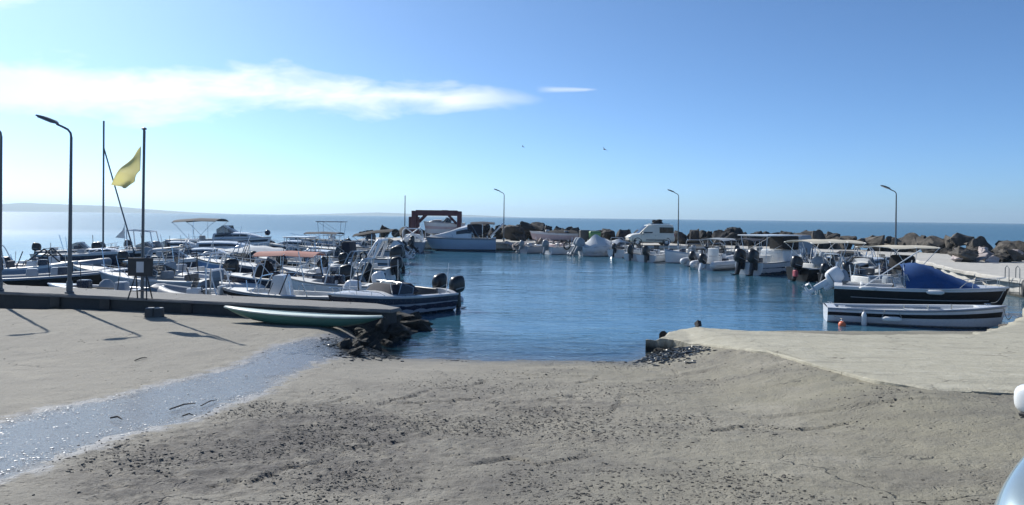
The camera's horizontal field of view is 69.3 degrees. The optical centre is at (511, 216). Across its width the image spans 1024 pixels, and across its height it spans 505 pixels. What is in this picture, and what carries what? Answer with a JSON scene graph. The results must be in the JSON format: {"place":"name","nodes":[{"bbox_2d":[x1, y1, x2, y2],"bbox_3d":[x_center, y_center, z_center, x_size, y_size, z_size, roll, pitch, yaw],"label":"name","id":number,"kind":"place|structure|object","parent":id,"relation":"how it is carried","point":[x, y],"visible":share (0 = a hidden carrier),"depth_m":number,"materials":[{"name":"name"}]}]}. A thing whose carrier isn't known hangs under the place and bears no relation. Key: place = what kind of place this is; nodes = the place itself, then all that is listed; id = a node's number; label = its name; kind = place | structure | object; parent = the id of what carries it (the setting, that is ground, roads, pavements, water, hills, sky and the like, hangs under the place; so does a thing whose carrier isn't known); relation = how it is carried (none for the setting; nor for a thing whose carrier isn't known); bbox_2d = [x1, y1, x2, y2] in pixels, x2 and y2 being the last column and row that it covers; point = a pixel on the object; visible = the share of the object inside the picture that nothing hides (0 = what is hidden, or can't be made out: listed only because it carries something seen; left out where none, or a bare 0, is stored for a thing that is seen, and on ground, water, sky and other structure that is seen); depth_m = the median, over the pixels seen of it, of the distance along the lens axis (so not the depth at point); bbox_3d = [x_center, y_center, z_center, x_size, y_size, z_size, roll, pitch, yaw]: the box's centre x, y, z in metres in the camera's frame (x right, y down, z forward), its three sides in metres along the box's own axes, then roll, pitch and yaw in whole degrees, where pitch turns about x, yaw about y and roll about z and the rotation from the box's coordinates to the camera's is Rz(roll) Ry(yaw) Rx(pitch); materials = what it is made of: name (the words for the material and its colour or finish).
{"place":"outdoors","nodes":[
{"label":"outdoors","id":0,"kind":"place"},
{"bbox_2d":[2,203,219,213],"bbox_3d":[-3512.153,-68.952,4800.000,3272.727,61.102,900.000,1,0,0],"label":"hills","id":1,"kind":"structure","parent":0,"point":[28,207],"depth_m":4530.75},
{"bbox_2d":[0,338,353,470],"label":"shallow water","id":2,"kind":"structure","parent":0,"point":[17,437],"depth_m":9.03,"materials":[{"name":"grey liquid"}]},
{"bbox_2d":[290,212,524,217],"bbox_3d":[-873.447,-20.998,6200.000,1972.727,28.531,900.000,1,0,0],"label":"hills","id":3,"kind":"structure","parent":0,"point":[377,214],"depth_m":5871.96,"materials":[{"name":"blue"}]},
{"bbox_2d":[0,309,1023,504],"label":"ground","id":4,"kind":"structure","parent":0,"point":[973,439],"depth_m":8.34,"materials":[{"name":"sand"}]},
{"bbox_2d":[0,337,365,474],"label":"shell litter","id":5,"kind":"object","parent":4,"relation":"on","point":[64,452],"visible":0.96,"depth_m":8.49,"materials":[{"name":"white"}]},
{"bbox_2d":[0,284,401,348],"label":"pier","id":6,"kind":"structure","parent":4,"relation":"on","point":[22,297],"depth_m":20.43,"materials":[{"name":"concrete"}]},
{"bbox_2d":[0,131,3,290],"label":"street lamp","id":7,"kind":"object","parent":6,"relation":"on","point":[1,260],"visible":1,"depth_m":21.74,"materials":[{"name":"metal"}]},
{"bbox_2d":[35,114,73,293],"bbox_3d":[-13.115,-0.368,21.262,1.133,5.122,0.260,1,0,0],"label":"street lamp","id":8,"kind":"object","parent":6,"relation":"on","point":[69,286],"visible":1,"depth_m":21.23,"materials":[{"name":"metal"}]},
{"bbox_2d":[99,299,109,309],"bbox_3d":[-11.352,2.434,20.665,0.340,0.300,0.050,1,0,15],"label":"rubber pad","id":9,"kind":"object","parent":6,"relation":"attached to","point":[104,304],"visible":1,"depth_m":20.64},
{"bbox_2d":[127,258,152,299],"bbox_3d":[-10.064,1.671,20.117,0.675,1.128,0.454,1,0,0],"label":"notice board","id":10,"kind":"object","parent":6,"relation":"on","point":[140,267],"visible":1,"depth_m":20.04,"materials":[{"name":"paint"}]},
{"bbox_2d":[140,127,146,297],"bbox_3d":[-10.108,-0.114,20.310,0.131,4.684,0.124,1,0,0],"label":"flagpole","id":11,"kind":"object","parent":6,"relation":"on","point":[143,209],"visible":0.96,"depth_m":20.28,"materials":[{"name":"metal"}]},
{"bbox_2d":[111,146,140,187],"bbox_3d":[-10.589,-1.364,20.320,0.828,1.170,0.274,1,0,0],"label":"flag","id":12,"kind":"object","parent":11,"relation":"attached to","point":[126,174],"visible":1,"depth_m":20.31,"materials":[{"name":"yellow fabric"}]},
{"bbox_2d":[181,303,191,313],"bbox_3d":[-8.777,2.465,19.995,0.340,0.300,0.050,1,0,15],"label":"rubber pad","id":13,"kind":"object","parent":6,"relation":"attached to","point":[186,308],"visible":1,"depth_m":19.97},
{"bbox_2d":[224,305,382,326],"bbox_3d":[-5.215,2.503,18.336,4.286,0.398,0.784,2,-3,13],"label":"kayak","id":14,"kind":"object","parent":4,"relation":"on","point":[301,318],"visible":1,"depth_m":18.03,"materials":[{"name":"green paint"}]},
{"bbox_2d":[336,337,352,347],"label":"wet rock","id":15,"kind":"object","parent":4,"relation":"on","point":[346,342],"visible":0.77,"depth_m":16.06,"materials":[{"name":"stone"}]},
{"bbox_2d":[354,324,375,336],"bbox_3d":[-3.713,2.938,18.418,0.530,0.503,0.479,1,0,41],"label":"wet rock","id":16,"kind":"object","parent":4,"relation":"on","point":[369,329],"visible":0.47,"depth_m":18.36,"materials":[{"name":"stone"}]},
{"bbox_2d":[262,334,716,365],"bbox_3d":[-0.354,2.900,16.331,9.202,0.442,3.700,1,0,0],"label":"seaweed","id":17,"kind":"object","parent":4,"relation":"on","point":[664,355],"visible":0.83,"depth_m":15.94,"materials":[{"name":"plant"}]},
{"bbox_2d":[4,324,1023,504],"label":"pebbles","id":18,"kind":"object","parent":4,"relation":"on","point":[418,489],"visible":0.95,"depth_m":7.14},
{"bbox_2d":[48,336,1016,504],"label":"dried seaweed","id":19,"kind":"object","parent":4,"relation":"on","point":[469,438],"visible":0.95,"depth_m":6.92,"materials":[{"name":"plant"}]},
{"bbox_2d":[645,308,1023,394],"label":"concrete apron","id":20,"kind":"object","parent":4,"relation":"on","point":[990,361],"visible":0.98,"depth_m":13.82,"materials":[{"name":"concrete"}]},
{"bbox_2d":[994,384,1023,504],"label":"parked car","id":21,"kind":"object","parent":4,"relation":"on","point":[1011,491],"visible":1,"depth_m":3.27,"materials":[{"name":"silver metal"}]},
{"bbox_2d":[0,0,1023,222],"label":"sky","id":22,"kind":"structure","parent":0,"point":[780,110],"materials":[{"name":"blue"}]},
{"bbox_2d":[2,211,1023,361],"bbox_3d":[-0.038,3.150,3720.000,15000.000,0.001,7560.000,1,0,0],"label":"water","id":23,"kind":"structure","parent":0,"point":[513,298],"depth_m":37.10,"materials":[{"name":"liquid"}]},
{"bbox_2d":[2,245,79,274],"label":"inflatable boat","id":24,"kind":"object","parent":23,"relation":"on","point":[11,268],"visible":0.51,"depth_m":33.13,"materials":[{"name":"black rubber"}]},
{"bbox_2d":[2,248,111,266],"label":"inflatable boat","id":25,"kind":"object","parent":23,"relation":"on","point":[54,257],"visible":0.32,"depth_m":37.75,"materials":[{"name":"rubber"}]},
{"bbox_2d":[2,252,127,286],"bbox_3d":[-17.573,2.258,28.711,6.051,1.802,2.009,1,0,-28],"label":"open boat","id":26,"kind":"object","parent":23,"relation":"on","point":[31,277],"visible":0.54,"depth_m":28.45,"materials":[{"name":"white plastic"}]},
{"bbox_2d":[31,235,119,253],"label":"motor boat","id":27,"kind":"object","parent":23,"relation":"on","point":[36,248],"visible":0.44,"depth_m":46.90,"materials":[{"name":"white plastic"}]},
{"bbox_2d":[35,121,135,266],"bbox_3d":[-24.465,-1.259,43.002,5.266,8.671,1.980,1,0,-4],"label":"sailboat","id":28,"kind":"object","parent":23,"relation":"on","point":[91,254],"visible":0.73,"depth_m":42.73,"materials":[{"name":"plastic"}]},
{"bbox_2d":[47,263,148,290],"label":"rowing boat","id":29,"kind":"object","parent":23,"relation":"on","point":[108,284],"visible":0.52,"depth_m":25.31,"materials":[{"name":"plastic"}]},
{"bbox_2d":[73,247,176,275],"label":"open boat","id":30,"kind":"object","parent":23,"relation":"on","point":[172,264],"visible":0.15,"depth_m":30.46,"materials":[{"name":"plastic"}]},
{"bbox_2d":[91,223,183,257],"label":"motor boat","id":31,"kind":"object","parent":23,"relation":"on","point":[121,234],"visible":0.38,"depth_m":46.59,"materials":[{"name":"white plastic"}]},
{"bbox_2d":[123,233,195,248],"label":"motor boat","id":32,"kind":"object","parent":23,"relation":"on","point":[169,243],"visible":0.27,"depth_m":50.93,"materials":[{"name":"white plastic"}]},
{"bbox_2d":[99,252,223,288],"bbox_3d":[-13.225,2.314,27.990,4.846,1.912,1.746,1,0,2],"label":"motor boat","id":33,"kind":"object","parent":23,"relation":"on","point":[166,272],"visible":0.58,"depth_m":27.77,"materials":[{"name":"white plastic"}]},
{"bbox_2d":[117,248,221,267],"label":"motor boat","id":34,"kind":"object","parent":23,"relation":"on","point":[123,256],"visible":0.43,"depth_m":37.95,"materials":[{"name":"white plastic"}]},
{"bbox_2d":[147,268,230,295],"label":"inflatable boat","id":35,"kind":"object","parent":23,"relation":"on","point":[168,288],"visible":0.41,"depth_m":24.43,"materials":[{"name":"plastic"}]},
{"bbox_2d":[144,246,236,258],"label":"motor boat","id":36,"kind":"object","parent":23,"relation":"on","point":[190,250],"visible":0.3,"depth_m":43.01,"materials":[{"name":"white plastic"}]},
{"bbox_2d":[172,247,238,276],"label":"motor boat","id":37,"kind":"object","parent":23,"relation":"on","point":[232,262],"visible":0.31,"depth_m":32.68,"materials":[{"name":"white plastic"}]},
{"bbox_2d":[153,234,271,251],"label":"cabin boat","id":38,"kind":"object","parent":23,"relation":"on","point":[217,244],"visible":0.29,"depth_m":47.27,"materials":[{"name":"white plastic"}]},
{"bbox_2d":[166,218,271,245],"bbox_3d":[-21.899,1.667,55.999,7.629,3.140,2.765,1,0,3],"label":"cabin cruiser","id":39,"kind":"object","parent":23,"relation":"on","point":[224,232],"visible":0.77,"depth_m":55.19,"materials":[{"name":"white plastic"}]},
{"bbox_2d":[188,241,255,261],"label":"inflatable boat","id":40,"kind":"object","parent":23,"relation":"on","point":[251,253],"visible":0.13,"depth_m":39.70,"materials":[{"name":"black rubber"}]},
{"bbox_2d":[176,258,271,287],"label":"inflatable boat","id":41,"kind":"object","parent":23,"relation":"on","point":[236,284],"visible":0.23,"depth_m":28.39,"materials":[{"name":"plastic"}]},
{"bbox_2d":[195,246,286,268],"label":"motor boat","id":42,"kind":"object","parent":23,"relation":"on","point":[214,263],"visible":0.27,"depth_m":36.38,"materials":[{"name":"white plastic"}]},
{"bbox_2d":[217,241,294,252],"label":"covered boat","id":43,"kind":"object","parent":23,"relation":"on","point":[260,248],"visible":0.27,"depth_m":46.15,"materials":[{"name":"plastic"}]},
{"bbox_2d":[228,247,328,272],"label":"motor boat","id":44,"kind":"object","parent":23,"relation":"on","point":[246,267],"visible":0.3,"depth_m":33.73,"materials":[{"name":"white plastic"}]},
{"bbox_2d":[223,251,353,288],"bbox_3d":[-8.732,2.400,28.986,5.642,2.168,1.966,1,0,2],"label":"open boat","id":45,"kind":"object","parent":23,"relation":"on","point":[345,270],"visible":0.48,"depth_m":28.60,"materials":[{"name":"white plastic"}]},
{"bbox_2d":[222,260,361,300],"bbox_3d":[-7.307,2.489,24.389,4.675,2.197,1.816,1,0,2],"label":"console boat","id":46,"kind":"object","parent":23,"relation":"on","point":[281,286],"visible":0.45,"depth_m":24.06,"materials":[{"name":"white plastic"}]},
{"bbox_2d":[257,236,348,266],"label":"console boat","id":47,"kind":"object","parent":23,"relation":"on","point":[342,257],"visible":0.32,"depth_m":39.00,"materials":[{"name":"white plastic"}]},
{"bbox_2d":[269,238,343,250],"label":"motor boat","id":48,"kind":"object","parent":23,"relation":"on","point":[281,244],"visible":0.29,"depth_m":55.61,"materials":[{"name":"white plastic"}]},
{"bbox_2d":[281,250,373,282],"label":"inflatable boat","id":49,"kind":"object","parent":23,"relation":"on","point":[365,277],"visible":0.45,"depth_m":31.16,"materials":[{"name":"plastic"}]},
{"bbox_2d":[304,232,350,246],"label":"motor boat","id":50,"kind":"object","parent":23,"relation":"on","point":[332,233],"visible":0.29,"depth_m":60.25,"materials":[{"name":"white plastic"}]},
{"bbox_2d":[289,221,375,244],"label":"fishing boat","id":51,"kind":"object","parent":23,"relation":"on","point":[373,236],"visible":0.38,"depth_m":65.34,"materials":[{"name":"white plastic"}]},
{"bbox_2d":[291,252,385,291],"bbox_3d":[-6.386,2.279,27.148,4.198,2.029,1.426,1,0,8],"label":"open boat","id":52,"kind":"object","parent":23,"relation":"on","point":[326,282],"visible":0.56,"depth_m":26.79,"materials":[{"name":"white plastic"}]},
{"bbox_2d":[284,238,410,271],"bbox_3d":[-9.283,2.338,41.467,7.317,2.395,2.365,1,0,4],"label":"motor boat","id":53,"kind":"object","parent":23,"relation":"on","point":[347,247],"visible":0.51,"depth_m":40.71,"materials":[{"name":"white plastic"}]},
{"bbox_2d":[296,229,415,259],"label":"motor boat","id":54,"kind":"object","parent":23,"relation":"on","point":[393,244],"visible":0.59,"depth_m":49.21,"materials":[{"name":"plastic"}]},
{"bbox_2d":[309,247,403,280],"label":"motor boat","id":55,"kind":"object","parent":23,"relation":"on","point":[392,272],"visible":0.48,"depth_m":35.49,"materials":[{"name":"plastic"}]},
{"bbox_2d":[336,239,414,256],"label":"motor boat","id":56,"kind":"object","parent":23,"relation":"on","point":[366,244],"visible":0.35,"depth_m":56.14,"materials":[{"name":"plastic"}]},
{"bbox_2d":[361,236,419,252],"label":"motor boat","id":57,"kind":"object","parent":23,"relation":"on","point":[410,246],"visible":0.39,"depth_m":61.80,"materials":[{"name":"white plastic"}]},
{"bbox_2d":[327,260,465,313],"bbox_3d":[-3.668,2.472,23.977,1.919,2.080,5.329,1,0,44],"label":"speedboat","id":58,"kind":"object","parent":23,"relation":"on","point":[409,298],"visible":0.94,"depth_m":23.52,"materials":[{"name":"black plastic"}]},
{"bbox_2d":[400,226,425,252],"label":"motor boat","id":59,"kind":"object","parent":23,"relation":"on","point":[419,240],"visible":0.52,"depth_m":63.62,"materials":[{"name":"white paint"}]},
{"bbox_2d":[425,221,502,251],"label":"cabin cruiser","id":60,"kind":"object","parent":23,"relation":"on","point":[459,239],"visible":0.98,"depth_m":67.03,"materials":[{"name":"white plastic"}]},
{"bbox_2d":[516,239,552,252],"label":"open boat","id":61,"kind":"object","parent":23,"relation":"on","point":[536,247],"visible":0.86,"depth_m":64.81,"materials":[{"name":"white plastic"}]},
{"bbox_2d":[540,237,574,254],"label":"open boat","id":62,"kind":"object","parent":23,"relation":"on","point":[561,248],"visible":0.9,"depth_m":63.03,"materials":[{"name":"white plastic"}]},
{"bbox_2d":[566,234,625,255],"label":"covered boat","id":63,"kind":"object","parent":23,"relation":"on","point":[595,245],"visible":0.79,"depth_m":61.08,"materials":[{"name":"white fabric"}]},
{"bbox_2d":[607,237,636,257],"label":"motor boat","id":64,"kind":"object","parent":23,"relation":"on","point":[618,249],"visible":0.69,"depth_m":59.36,"materials":[{"name":"white plastic"}]},
{"bbox_2d":[623,244,641,260],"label":"open boat","id":65,"kind":"object","parent":23,"relation":"on","point":[630,253],"visible":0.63,"depth_m":55.24,"materials":[{"name":"white plastic"}]},
{"bbox_2d":[636,242,664,262],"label":"open boat","id":66,"kind":"object","parent":23,"relation":"on","point":[648,254],"visible":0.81,"depth_m":53.53,"materials":[{"name":"white plastic"}]},
{"bbox_2d":[664,243,701,262],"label":"rowing boat","id":67,"kind":"object","parent":23,"relation":"on","point":[671,256],"visible":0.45,"depth_m":52.79,"materials":[{"name":"plastic"}]},
{"bbox_2d":[680,247,707,266],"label":"inflatable boat","id":68,"kind":"object","parent":23,"relation":"on","point":[692,256],"visible":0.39,"depth_m":49.84,"materials":[{"name":"rubber"}]},
{"bbox_2d":[686,239,704,252],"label":"motor boat","id":69,"kind":"object","parent":23,"relation":"on","point":[692,247],"visible":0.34,"depth_m":58.68,"materials":[{"name":"white plastic"}]},
{"bbox_2d":[690,248,734,269],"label":"inflatable boat","id":70,"kind":"object","parent":23,"relation":"on","point":[718,259],"visible":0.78,"depth_m":46.56,"materials":[{"name":"rubber"}]},
{"bbox_2d":[699,238,739,255],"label":"motor boat","id":71,"kind":"object","parent":23,"relation":"on","point":[731,250],"visible":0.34,"depth_m":54.47,"materials":[{"name":"white plastic"}]},
{"bbox_2d":[727,238,765,259],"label":"motor boat","id":72,"kind":"object","parent":23,"relation":"on","point":[755,240],"visible":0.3,"depth_m":55.62,"materials":[{"name":"white plastic"}]},
{"bbox_2d":[730,234,801,275],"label":"motor boat","id":73,"kind":"object","parent":23,"relation":"on","point":[775,259],"visible":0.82,"depth_m":42.81,"materials":[{"name":"white plastic"}]},
{"bbox_2d":[796,235,816,257],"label":"covered boat","id":74,"kind":"object","parent":23,"relation":"on","point":[808,245],"visible":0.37,"depth_m":50.17,"materials":[{"name":"plastic"}]},
{"bbox_2d":[784,239,868,280],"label":"motor boat","id":75,"kind":"object","parent":23,"relation":"on","point":[798,269],"visible":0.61,"depth_m":38.69,"materials":[{"name":"white plastic"}]},
{"bbox_2d":[819,243,873,261],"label":"motor boat","id":76,"kind":"object","parent":23,"relation":"on","point":[847,254],"visible":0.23,"depth_m":47.81,"materials":[{"name":"white plastic"}]},
{"bbox_2d":[816,250,884,288],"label":"open boat","id":77,"kind":"object","parent":23,"relation":"on","point":[824,268],"visible":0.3,"depth_m":34.64,"materials":[{"name":"white plastic"}]},
{"bbox_2d":[826,247,888,267],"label":"motor boat","id":78,"kind":"object","parent":23,"relation":"on","point":[875,261],"visible":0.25,"depth_m":40.21,"materials":[{"name":"white plastic"}]},
{"bbox_2d":[841,261,911,283],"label":"open boat","id":79,"kind":"object","parent":23,"relation":"on","point":[883,280],"visible":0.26,"depth_m":31.78,"materials":[{"name":"white plastic"}]},
{"bbox_2d":[841,245,939,279],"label":"motor boat","id":80,"kind":"object","parent":23,"relation":"on","point":[894,260],"visible":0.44,"depth_m":35.65,"materials":[{"name":"white plastic"}]},
{"bbox_2d":[802,250,1009,304],"bbox_3d":[14.281,2.364,27.230,6.801,2.415,1.979,1,0,24],"label":"motor boat","id":81,"kind":"object","parent":23,"relation":"on","point":[918,281],"visible":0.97,"depth_m":26.39,"materials":[{"name":"black plastic"}]},
{"bbox_2d":[823,301,1006,327],"bbox_3d":[12.352,3.023,22.796,5.031,0.912,1.720,1,0,17],"label":"open boat","id":82,"kind":"object","parent":23,"relation":"on","point":[951,316],"visible":0.95,"depth_m":22.14,"materials":[{"name":"white plastic"}]},
{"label":"wet rock","id":83,"kind":"object","parent":23,"relation":"in","visible":0},
{"bbox_2d":[375,317,389,332],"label":"wet rock","id":84,"kind":"object","parent":83,"relation":"on","point":[382,324],"visible":0.77,"depth_m":18.26,"materials":[{"name":"stone"}]},
{"bbox_2d":[386,323,403,336],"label":"wet rock","id":85,"kind":"object","parent":83,"relation":"on","point":[395,329],"visible":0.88,"depth_m":18.34,"materials":[{"name":"stone"}]},
{"bbox_2d":[358,237,1023,297],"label":"quay","id":86,"kind":"structure","parent":0,"point":[977,271],"depth_m":41.40,"materials":[{"name":"concrete"}]},
{"bbox_2d":[411,210,461,233],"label":"gantry","id":87,"kind":"object","parent":86,"relation":"on","point":[424,214],"visible":0.83,"depth_m":73.47,"materials":[{"name":"red metal"}]},
{"bbox_2d":[423,217,465,234],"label":"laid up boat","id":88,"kind":"object","parent":86,"relation":"on","point":[435,227],"visible":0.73,"depth_m":74.28,"materials":[{"name":"white plastic"}]},
{"bbox_2d":[502,225,523,240],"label":"boulder","id":89,"kind":"object","parent":86,"relation":"on","point":[509,230],"visible":0.81,"depth_m":73.53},
{"bbox_2d":[530,230,578,241],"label":"laid up boat","id":90,"kind":"object","parent":86,"relation":"on","point":[559,235],"visible":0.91,"depth_m":70.69,"materials":[{"name":"white plastic"}]},
{"bbox_2d":[601,229,615,240],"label":"boulder","id":91,"kind":"object","parent":86,"relation":"on","point":[608,234],"visible":0.68,"depth_m":72.76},
{"bbox_2d":[625,223,674,245],"bbox_3d":[12.168,1.535,65.499,4.138,1.922,2.230,1,0,-4],"label":"delivery van","id":92,"kind":"object","parent":86,"relation":"on","point":[656,233],"visible":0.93,"depth_m":64.73,"materials":[{"name":"white paint"}]},
{"bbox_2d":[689,229,699,243],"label":"boulder","id":93,"kind":"object","parent":86,"relation":"on","point":[693,234],"visible":0.83,"depth_m":69.43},
{"bbox_2d":[712,230,727,242],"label":"boulder","id":94,"kind":"object","parent":86,"relation":"on","point":[719,234],"visible":0.7,"depth_m":68.05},
{"bbox_2d":[810,229,829,248],"bbox_3d":[25.925,1.975,62.581,1.953,1.826,1.697,7,-4,-3],"label":"boulder","id":95,"kind":"object","parent":86,"relation":"on","point":[818,234],"visible":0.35,"depth_m":62.05,"materials":[{"name":"grey stone"}]},
{"bbox_2d":[831,237,847,249],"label":"boulder","id":96,"kind":"object","parent":86,"relation":"on","point":[840,246],"visible":0.57,"depth_m":61.23,"materials":[{"name":"grey stone"}]},
{"bbox_2d":[864,235,884,250],"bbox_3d":[29.224,2.094,59.003,1.735,1.487,1.693,25,4,-25],"label":"boulder","id":97,"kind":"object","parent":86,"relation":"on","point":[876,241],"visible":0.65,"depth_m":58.47,"materials":[{"name":"grey stone"}]},
{"bbox_2d":[880,185,896,254],"bbox_3d":[24.165,0.300,47.500,1.133,4.681,0.260,1,0,0],"label":"street lamp","id":98,"kind":"object","parent":86,"relation":"on","point":[886,187],"visible":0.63,"depth_m":47.46,"materials":[{"name":"metal"}]},
{"bbox_2d":[897,233,923,251],"bbox_3d":[31.942,1.999,58.718,1.739,1.692,1.930,-1,-22,-14],"label":"boulder","id":99,"kind":"object","parent":86,"relation":"on","point":[911,239],"visible":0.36,"depth_m":58.67,"materials":[{"name":"grey stone"}]},
{"bbox_2d":[920,236,944,247],"bbox_3d":[32.823,2.082,57.214,1.907,1.285,1.501,1,0,-6],"label":"boulder","id":100,"kind":"object","parent":86,"relation":"on","point":[937,241],"visible":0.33,"depth_m":56.99,"materials":[{"name":"grey stone"}]},
{"bbox_2d":[944,235,961,248],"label":"boulder","id":101,"kind":"object","parent":100,"relation":"on","point":[949,244],"visible":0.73,"depth_m":55.83,"materials":[{"name":"grey stone"}]},
{"bbox_2d":[950,233,974,246],"bbox_3d":[33.633,1.753,55.487,1.716,1.171,1.172,1,0,44],"label":"boulder","id":102,"kind":"object","parent":101,"relation":"on","point":[956,239],"visible":0.81,"depth_m":55.37,"materials":[{"name":"grey stone"}]},
{"bbox_2d":[947,246,978,261],"bbox_3d":[27.055,2.253,44.261,1.508,1.049,1.356,1,0,12],"label":"stone","id":103,"kind":"object","parent":86,"relation":"on","point":[967,255],"visible":0.84,"depth_m":43.89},
{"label":"boulder","id":104,"kind":"object","parent":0,"visible":0},
{"bbox_2d":[966,236,992,250],"bbox_3d":[34.284,2.134,54.240,1.843,1.571,1.437,1,6,5],"label":"boulder","id":105,"kind":"object","parent":104,"relation":"on","point":[980,241],"visible":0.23,"depth_m":53.91,"materials":[{"name":"grey stone"}]},
{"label":"boulder","id":106,"kind":"object","parent":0,"visible":0},
{"bbox_2d":[520,221,536,233],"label":"boulder","id":107,"kind":"object","parent":106,"relation":"on","point":[527,227],"visible":0.73,"depth_m":75.49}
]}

